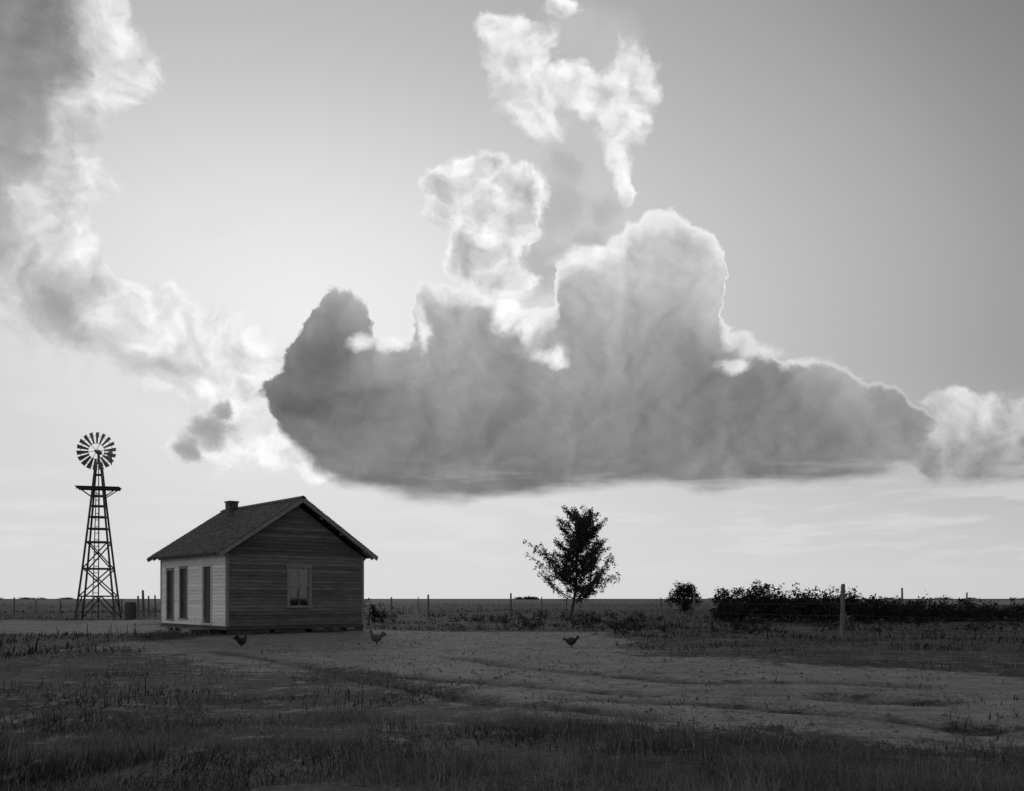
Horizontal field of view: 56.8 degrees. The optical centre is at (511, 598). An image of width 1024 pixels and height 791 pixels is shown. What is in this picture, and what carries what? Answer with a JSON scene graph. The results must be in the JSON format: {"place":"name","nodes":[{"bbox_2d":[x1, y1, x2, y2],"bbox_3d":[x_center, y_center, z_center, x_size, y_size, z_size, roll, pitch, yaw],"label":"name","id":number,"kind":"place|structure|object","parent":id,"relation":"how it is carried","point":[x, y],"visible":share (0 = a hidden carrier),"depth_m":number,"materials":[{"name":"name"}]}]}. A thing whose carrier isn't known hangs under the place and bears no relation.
{"place":"outdoors","nodes":[
{"label":"outdoors","id":0,"kind":"place"},
{"bbox_2d":[0,599,1023,790],"bbox_3d":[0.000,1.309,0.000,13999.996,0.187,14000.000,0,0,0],"label":"ground","id":1,"kind":"structure","parent":0,"point":[857,719],"depth_m":13.91,"materials":[{"name":"soil"}]},
{"bbox_2d":[1,590,156,616],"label":"corral fence","id":2,"kind":"object","parent":1,"relation":"on","point":[143,609],"visible":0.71,"depth_m":66.91,"materials":[{"name":"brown wood"}]},
{"bbox_2d":[74,432,121,618],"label":"windmill","id":3,"kind":"object","parent":1,"relation":"on","point":[103,488],"visible":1,"depth_m":60.05,"materials":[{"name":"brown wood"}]},
{"bbox_2d":[124,602,136,618],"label":"wooden barrel","id":4,"kind":"object","parent":1,"relation":"on","point":[130,608],"visible":0.91,"depth_m":59.72,"materials":[{"name":"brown wood"}]},
{"bbox_2d":[163,626,210,633],"bbox_3d":[-12.821,1.215,36.520,1.272,0.210,3.534,0,0,-40],"label":"doorstep","id":5,"kind":"object","parent":1,"relation":"on","point":[188,630],"visible":0.88,"depth_m":35.80,"materials":[{"name":"grey stone"}]},
{"bbox_2d":[233,633,247,646],"bbox_3d":[-7.186,1.107,25.116,0.201,0.405,0.470,0,0,30],"label":"chicken","id":6,"kind":"object","parent":1,"relation":"on","point":[241,640],"visible":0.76,"depth_m":25.06},
{"bbox_2d":[168,505,339,625],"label":"frame walls","id":7,"kind":"structure","parent":1,"relation":"on","point":[294,601],"depth_m":39.47,"materials":[{"name":"wood"}]},
{"bbox_2d":[165,568,173,620],"bbox_3d":[-14.131,-0.185,39.196,0.140,2.170,0.870,0,0,-40],"label":"door casing","id":8,"kind":"object","parent":7,"relation":"attached to","point":[167,591],"depth_m":39.44,"materials":[{"name":"grey wood"}]},
{"bbox_2d":[169,571,172,618],"bbox_3d":[-14.077,-0.155,39.241,0.060,2.004,0.642,0,0,-40],"label":"door","id":9,"kind":"structure","parent":8,"relation":"in","point":[170,594],"depth_m":39.30,"materials":[{"name":"black wood"}]},
{"bbox_2d":[178,566,187,618],"bbox_3d":[-13.196,-0.240,38.082,0.140,2.140,0.880,0,0,-40],"label":"door casing","id":10,"kind":"object","parent":7,"relation":"attached to","point":[180,588],"depth_m":38.33,"materials":[{"name":"grey wood"}]},
{"bbox_2d":[182,569,185,617],"bbox_3d":[-13.142,-0.210,38.127,0.060,1.974,0.652,0,0,-40],"label":"door","id":11,"kind":"structure","parent":10,"relation":"in","point":[183,593],"depth_m":38.21,"materials":[{"name":"black wood"}]},
{"bbox_2d":[161,554,224,625],"bbox_3d":[-12.670,-0.330,37.452,0.044,2.700,6.697,0,0,-40],"label":"side siding","id":12,"kind":"object","parent":7,"relation":"attached to","point":[194,593],"visible":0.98,"depth_m":37.06,"materials":[{"name":"grey wood"}]},
{"bbox_2d":[161,554,224,561],"bbox_3d":[-12.691,-1.607,37.435,0.006,0.135,6.560,0,0,-40],"label":"side frieze","id":13,"kind":"object","parent":12,"relation":"attached to","point":[191,558],"visible":0.79,"depth_m":37.31,"materials":[{"name":"grey wood"}]},
{"bbox_2d":[201,563,212,624],"bbox_3d":[-11.659,-0.170,36.251,0.140,2.320,0.980,0,0,-40],"label":"door casing","id":14,"kind":"object","parent":7,"relation":"attached to","point":[203,566],"depth_m":36.37,"materials":[{"name":"grey wood"}]},
{"bbox_2d":[205,567,209,622],"bbox_3d":[-11.606,-0.140,36.296,0.060,2.154,0.752,0,0,-40],"label":"door","id":15,"kind":"structure","parent":14,"relation":"in","point":[207,594],"depth_m":36.41,"materials":[{"name":"black wood"}]},
{"bbox_2d":[148,498,369,559],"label":"roof deck","id":16,"kind":"structure","parent":7,"relation":"on","point":[343,538],"depth_m":37.93,"materials":[{"name":"wood"}]},
{"bbox_2d":[160,553,363,626],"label":"corner boards","id":17,"kind":"object","parent":7,"relation":"on","point":[227,590],"visible":0.68,"depth_m":34.90,"materials":[{"name":"grey wood"}]},
{"bbox_2d":[148,495,377,557],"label":"roof shingles","id":18,"kind":"object","parent":7,"relation":"on","point":[220,531],"visible":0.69,"depth_m":37.78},
{"bbox_2d":[224,501,238,514],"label":"chimney","id":19,"kind":"object","parent":18,"relation":"on","point":[231,507],"visible":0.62,"depth_m":40.66,"materials":[{"name":"brick"}]},
{"bbox_2d":[146,498,377,561],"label":"rake boards","id":20,"kind":"object","parent":18,"relation":"attached to","point":[284,512],"visible":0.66,"depth_m":36.30,"materials":[{"name":"grey wood"}]},
{"bbox_2d":[153,502,373,560],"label":"rafter tails","id":21,"kind":"object","parent":7,"relation":"on","point":[363,551],"visible":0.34,"depth_m":37.83,"materials":[{"name":"wood"}]},
{"bbox_2d":[290,569,306,597],"bbox_3d":[-8.351,-0.604,36.873,0.830,1.152,0.036,0,0,-40],"label":"gable window curtain","id":22,"kind":"object","parent":7,"relation":"hanging from","point":[303,574],"visible":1,"depth_m":37.02,"materials":[{"name":"fabric"}]},
{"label":"window frame","id":23,"kind":"object","parent":7,"relation":"attached to","visible":0},
{"bbox_2d":[297,572,300,597],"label":"window curtain","id":24,"kind":"object","parent":23,"relation":"hanging from","point":[298,584],"depth_m":42.59,"materials":[{"name":"fabric"}]},
{"bbox_2d":[300,573,307,604],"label":"window glass","id":25,"kind":"object","parent":23,"relation":"attached to","point":[303,601],"visible":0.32,"depth_m":42.48,"materials":[{"name":"glass"}]},
{"bbox_2d":[161,623,362,633],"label":"sill and piers","id":26,"kind":"structure","parent":1,"relation":"on","point":[332,627],"depth_m":36.69,"materials":[{"name":"grey wood"}]},
{"bbox_2d":[228,505,361,625],"bbox_3d":[-8.284,-1.310,36.731,5.747,4.660,0.044,0,0,-40],"label":"gable siding","id":27,"kind":"object","parent":26,"relation":"on","point":[259,561],"visible":0.99,"depth_m":36.55,"materials":[{"name":"wood"}]},
{"bbox_2d":[286,564,312,607],"bbox_3d":[-8.256,-0.485,36.760,1.130,1.690,0.145,0,0,-40],"label":"gable window frame","id":28,"kind":"object","parent":27,"relation":"attached to","point":[309,586],"visible":1,"depth_m":36.78,"materials":[{"name":"grey wood"}]},
{"bbox_2d":[364,597,387,624],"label":"shrub","id":29,"kind":"object","parent":1,"relation":"on","point":[377,614],"visible":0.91,"depth_m":46.00,"materials":[{"name":"black plant"}]},
{"bbox_2d":[369,630,386,643],"bbox_3d":[-3.879,1.115,27.326,0.520,0.448,0.222,0,0,-20],"label":"chicken","id":30,"kind":"object","parent":1,"relation":"on","point":[376,638],"visible":0.95,"depth_m":27.25},
{"bbox_2d":[0,596,1023,598],"bbox_3d":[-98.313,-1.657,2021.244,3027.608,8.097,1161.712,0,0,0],"label":"distant trees","id":31,"kind":"object","parent":1,"relation":"on","point":[531,597],"visible":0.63,"depth_m":2037.43,"materials":[{"name":"black plant"}]},
{"bbox_2d":[0,602,1023,656],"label":"weeds","id":32,"kind":"object","parent":1,"relation":"on","point":[834,636],"visible":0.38,"depth_m":36.07,"materials":[{"name":"grey plant"}]},
{"bbox_2d":[72,631,1023,750],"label":"soil clods","id":33,"kind":"object","parent":1,"relation":"on","point":[730,716],"visible":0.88,"depth_m":16.67,"materials":[{"name":"grey soil"}]},
{"bbox_2d":[563,635,578,646],"bbox_3d":[1.575,1.138,25.135,0.516,0.354,0.201,0,0,30],"label":"chicken","id":34,"kind":"object","parent":1,"relation":"on","point":[571,641],"visible":0.9,"depth_m":25.07},
{"bbox_2d":[522,504,620,619],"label":"young tree","id":35,"kind":"object","parent":1,"relation":"on","point":[581,536],"visible":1,"depth_m":56.43,"materials":[{"name":"black plant"}]},
{"bbox_2d":[664,581,702,612],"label":"round bush","id":36,"kind":"object","parent":1,"relation":"on","point":[683,592],"visible":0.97,"depth_m":87.82,"materials":[{"name":"black plant"}]},
{"bbox_2d":[377,609,1023,634],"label":"scrub","id":37,"kind":"object","parent":1,"relation":"on","point":[751,621],"visible":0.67,"depth_m":42.59,"materials":[{"name":"black plant"}]},
{"bbox_2d":[391,584,1023,637],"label":"barbed wire fence","id":38,"kind":"object","parent":1,"relation":"on","point":[842,621],"visible":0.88,"depth_m":33.79,"materials":[{"name":"grey wood"}]},
{"bbox_2d":[417,588,1022,612],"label":"barbed wire fence","id":39,"kind":"object","parent":1,"relation":"on","point":[696,605],"visible":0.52,"depth_m":84.95,"materials":[{"name":"grey wood"}]},
{"bbox_2d":[709,579,1023,622],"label":"hedge","id":40,"kind":"object","parent":1,"relation":"on","point":[776,608],"visible":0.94,"depth_m":53.69,"materials":[{"name":"black plant"}]},
{"bbox_2d":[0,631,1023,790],"bbox_3d":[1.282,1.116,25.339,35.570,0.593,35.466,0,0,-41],"label":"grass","id":41,"kind":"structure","parent":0,"point":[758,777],"depth_m":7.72,"materials":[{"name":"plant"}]},
{"bbox_2d":[0,0,1023,598],"label":"sky","id":42,"kind":"structure","parent":0,"point":[738,285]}
]}

